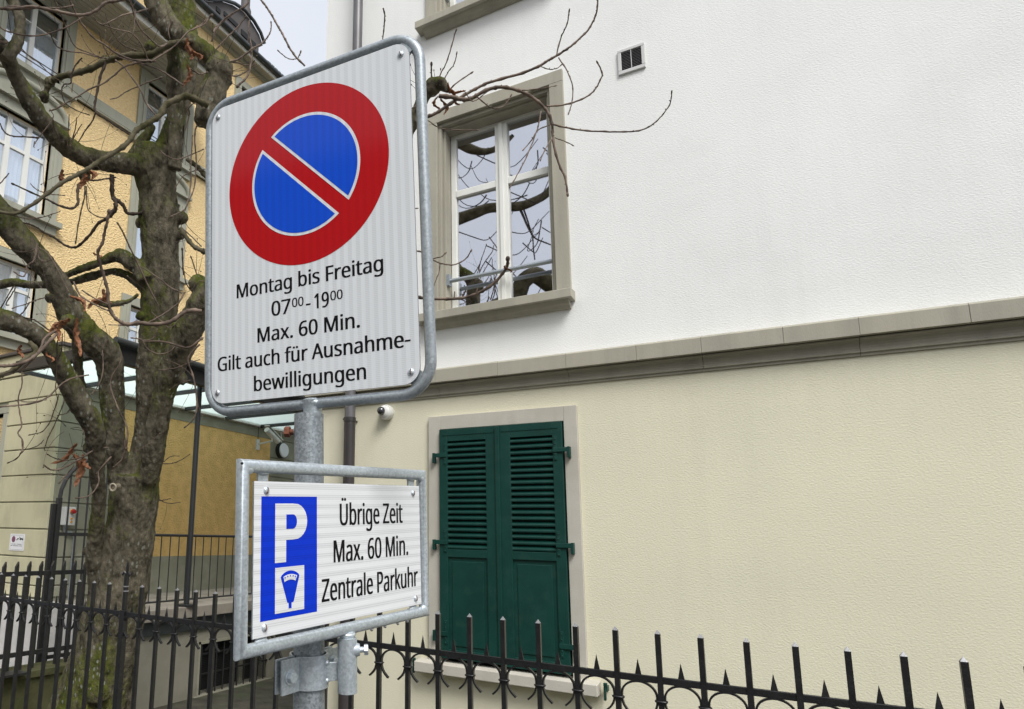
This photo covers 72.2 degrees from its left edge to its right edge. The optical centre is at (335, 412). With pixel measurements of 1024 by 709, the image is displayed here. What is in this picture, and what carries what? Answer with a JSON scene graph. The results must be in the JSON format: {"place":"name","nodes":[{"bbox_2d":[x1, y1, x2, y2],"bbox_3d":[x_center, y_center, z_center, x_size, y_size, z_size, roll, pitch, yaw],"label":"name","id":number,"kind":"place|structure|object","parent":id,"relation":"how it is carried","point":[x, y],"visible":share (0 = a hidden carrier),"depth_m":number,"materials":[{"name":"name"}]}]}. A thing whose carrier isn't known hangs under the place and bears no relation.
{"place":"outdoors","nodes":[
{"label":"outdoors","id":0,"kind":"place"},
{"bbox_2d":[71,317,137,342],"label":"dry grass","id":1,"kind":"structure","parent":0,"point":[117,333],"depth_m":10.45,"materials":[{"name":"brown"}]},
{"bbox_2d":[154,677,292,708],"bbox_3d":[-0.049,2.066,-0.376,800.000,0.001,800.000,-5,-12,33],"label":"ground","id":2,"kind":"structure","parent":0,"point":[263,696],"depth_m":8.60,"materials":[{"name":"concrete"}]},
{"bbox_2d":[0,658,66,708],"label":"mossy wall","id":3,"kind":"structure","parent":2,"relation":"on","point":[34,686],"depth_m":6.49,"materials":[{"name":"concrete"}]},
{"bbox_2d":[0,670,26,677],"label":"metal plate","id":4,"kind":"object","parent":3,"relation":"on","point":[8,674],"visible":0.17,"depth_m":6.27,"materials":[{"name":"metal"}]},
{"bbox_2d":[0,560,86,670],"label":"side fence","id":5,"kind":"object","parent":3,"relation":"on","point":[52,572],"visible":0.45,"depth_m":6.76,"materials":[{"name":"metal"}]},
{"bbox_2d":[0,599,74,667],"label":"wall","id":6,"kind":"structure","parent":2,"relation":"on","point":[28,632],"depth_m":8.49,"materials":[{"name":"white paint"}]},
{"bbox_2d":[35,459,107,662],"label":"arched gate","id":7,"kind":"structure","parent":2,"relation":"on","point":[54,533],"depth_m":7.63,"materials":[{"name":"metal"}]},
{"bbox_2d":[0,341,293,600],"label":"rusticated wing","id":8,"kind":"structure","parent":2,"relation":"on","point":[26,503],"depth_m":10.20,"materials":[{"name":"beige paint"}]},
{"bbox_2d":[0,405,9,481],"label":"window","id":9,"kind":"structure","parent":8,"relation":"in","point":[4,411],"depth_m":9.83,"materials":[{"name":"grey glass"}]},
{"bbox_2d":[9,534,24,550],"bbox_3d":[-4.363,1.771,9.210,0.340,0.224,0.006,-5,-12,33],"label":"tow away notice","id":10,"kind":"object","parent":8,"relation":"attached to","point":[17,541],"visible":1,"depth_m":9.20,"materials":[{"name":"white metal"}]},
{"bbox_2d":[60,507,76,599],"bbox_3d":[-3.608,1.995,9.042,0.172,1.445,0.246,-5,-12,33],"label":"control box","id":11,"kind":"object","parent":8,"relation":"attached to","point":[72,513],"visible":0.73,"depth_m":9.09,"materials":[{"name":"grey"}]},
{"bbox_2d":[0,0,304,395],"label":"yellow building","id":12,"kind":"structure","parent":8,"relation":"on","point":[22,161],"depth_m":15.91,"materials":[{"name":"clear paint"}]},
{"bbox_2d":[0,246,48,350],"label":"window","id":13,"kind":"structure","parent":12,"relation":"in","point":[11,341],"depth_m":14.19,"materials":[{"name":"clear glass"}]},
{"bbox_2d":[0,67,70,235],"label":"window","id":14,"kind":"structure","parent":12,"relation":"in","point":[24,164],"depth_m":14.63,"materials":[{"name":"clear glass"}]},
{"bbox_2d":[0,0,77,107],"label":"window","id":15,"kind":"structure","parent":12,"relation":"in","point":[42,49],"depth_m":15.26,"materials":[{"name":"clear glass"}]},
{"bbox_2d":[118,293,177,342],"bbox_3d":[-4.789,-1.884,17.056,0.337,1.790,1.900,-5,-12,33],"label":"window","id":16,"kind":"structure","parent":12,"relation":"in","point":[127,313],"depth_m":16.46,"materials":[{"name":"white glass"}]},
{"bbox_2d":[124,172,192,290],"bbox_3d":[-4.711,-5.005,17.622,0.560,3.235,2.087,-5,-12,33],"label":"window","id":17,"kind":"structure","parent":12,"relation":"in","point":[133,233],"depth_m":17.22,"materials":[{"name":"white glass"}]},
{"bbox_2d":[133,67,194,181],"bbox_3d":[-4.647,-7.683,18.109,0.560,2.320,2.060,-5,-12,33],"label":"window","id":18,"kind":"structure","parent":12,"relation":"in","point":[144,113],"depth_m":18.04,"materials":[{"name":"grey glass"}]},
{"bbox_2d":[234,74,252,94],"bbox_3d":[-2.648,-9.491,21.428,0.285,1.620,1.890,-5,-12,33],"label":"window","id":19,"kind":"structure","parent":12,"relation":"in","point":[245,85],"depth_m":20.82,"materials":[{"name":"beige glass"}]},
{"bbox_2d":[275,432,288,457],"bbox_3d":[-1.043,0.625,13.269,0.111,0.545,0.310,-5,-12,33],"label":"round wall lamp","id":20,"kind":"object","parent":8,"relation":"attached to","point":[281,450],"visible":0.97,"depth_m":13.18,"materials":[{"name":"white glass"}]},
{"bbox_2d":[136,622,292,708],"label":"basement wall","id":21,"kind":"structure","parent":2,"relation":"on","point":[265,669],"depth_m":8.68,"materials":[{"name":"paint"}]},
{"bbox_2d":[142,611,250,636],"bbox_3d":[-0.693,3.304,11.728,1.440,0.168,8.400,-5,-12,33],"label":"landing support","id":22,"kind":"object","parent":21,"relation":"on","point":[148,629],"depth_m":8.54,"materials":[{"name":"grey concrete"}]},
{"bbox_2d":[53,586,251,622],"bbox_3d":[-0.757,3.159,11.812,1.734,0.140,8.380,-5,-12,33],"label":"landing","id":23,"kind":"object","parent":22,"relation":"on","point":[225,605],"depth_m":9.13,"materials":[{"name":"grey concrete"}]},
{"bbox_2d":[16,336,306,606],"bbox_3d":[-1.469,1.286,10.671,2.036,3.093,6.878,-5,-12,33],"label":"glass canopy","id":24,"kind":"object","parent":23,"relation":"on","point":[278,421],"visible":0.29,"depth_m":8.97,"materials":[{"name":"clear glass"}]},
{"bbox_2d":[255,425,282,449],"bbox_3d":[-1.269,0.483,12.706,0.360,0.440,0.470,-5,-12,33],"label":"bullet camera","id":25,"kind":"object","parent":24,"relation":"attached to","point":[273,435],"visible":1,"depth_m":12.63,"materials":[{"name":"white plastic"}]},
{"bbox_2d":[146,534,251,603],"bbox_3d":[-0.889,2.415,10.666,0.036,0.908,6.650,-5,-12,33],"label":"landing railing","id":26,"kind":"object","parent":23,"relation":"on","point":[195,536],"visible":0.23,"depth_m":9.16,"materials":[{"name":"metal"}]},
{"bbox_2d":[193,634,270,697],"bbox_3d":[-1.420,3.487,9.383,0.130,0.735,1.590,-5,-12,33],"label":"window frame","id":27,"kind":"structure","parent":21,"relation":"in","point":[227,638],"depth_m":8.82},
{"bbox_2d":[0,0,672,708],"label":"bare tree","id":28,"kind":"object","parent":2,"relation":"on","point":[168,338],"visible":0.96,"depth_m":5.17,"materials":[{"name":"brown plant"}]},
{"bbox_2d":[210,0,327,75],"label":"sky","id":29,"kind":"structure","parent":0,"point":[303,23],"materials":[{"name":"white"}]},
{"bbox_2d":[0,561,1023,708],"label":"iron fence","id":30,"kind":"object","parent":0,"point":[123,615],"visible":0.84,"depth_m":2.67,"materials":[{"name":"metal"}]},
{"bbox_2d":[305,0,1023,708],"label":"white house","id":31,"kind":"structure","parent":0,"point":[729,352],"depth_m":4.99,"materials":[{"name":"paint"}]},
{"bbox_2d":[338,0,362,708],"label":"downpipe","id":32,"kind":"object","parent":31,"relation":"attached to","point":[349,418],"visible":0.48,"depth_m":6.46,"materials":[{"name":"grey metal"}]},
{"bbox_2d":[377,405,393,419],"bbox_3d":[0.464,-0.010,6.390,0.148,0.148,0.136,-5,-12,33],"label":"dome camera","id":33,"kind":"object","parent":31,"relation":"attached to","point":[385,412],"visible":1,"depth_m":6.36,"materials":[{"name":"grey plastic"}]},
{"bbox_2d":[415,0,521,39],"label":"window","id":34,"kind":"structure","parent":31,"relation":"in","point":[440,18],"depth_m":6.73,"materials":[{"name":"stone"}]},
{"bbox_2d":[419,69,574,329],"bbox_3d":[1.490,-1.911,6.313,1.440,2.250,0.462,-5,-12,33],"label":"window","id":35,"kind":"structure","parent":31,"relation":"in","point":[527,222],"depth_m":6.35,"materials":[{"name":"stone"}]},
{"bbox_2d":[617,42,645,75],"bbox_3d":[2.519,-3.010,5.727,0.214,0.234,0.025,-5,-12,33],"label":"wall vent","id":36,"kind":"object","parent":31,"relation":"attached to","point":[631,59],"depth_m":5.72,"materials":[{"name":"white metal"}]},
{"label":"pavement","id":37,"kind":"structure","parent":0,"visible":0},
{"bbox_2d":[284,412,324,708],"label":"sign post","id":38,"kind":"object","parent":37,"relation":"on","point":[307,431],"visible":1,"depth_m":1.34,"materials":[{"name":"metal"}]},
{"bbox_2d":[205,35,436,415],"bbox_3d":[-0.057,-0.376,1.443,0.556,0.771,0.049,-5,-8,28],"label":"no parking sign","id":39,"kind":"object","parent":38,"relation":"attached to","point":[311,281],"visible":1,"depth_m":1.41,"materials":[{"name":"metal"}]},
{"bbox_2d":[233,459,428,695],"bbox_3d":[-0.006,0.317,1.314,0.141,0.426,0.564,-7,-10,40],"label":"parking meter sign","id":40,"kind":"object","parent":38,"relation":"attached to","point":[324,553],"visible":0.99,"depth_m":1.25,"materials":[{"name":"metal"}]}
]}

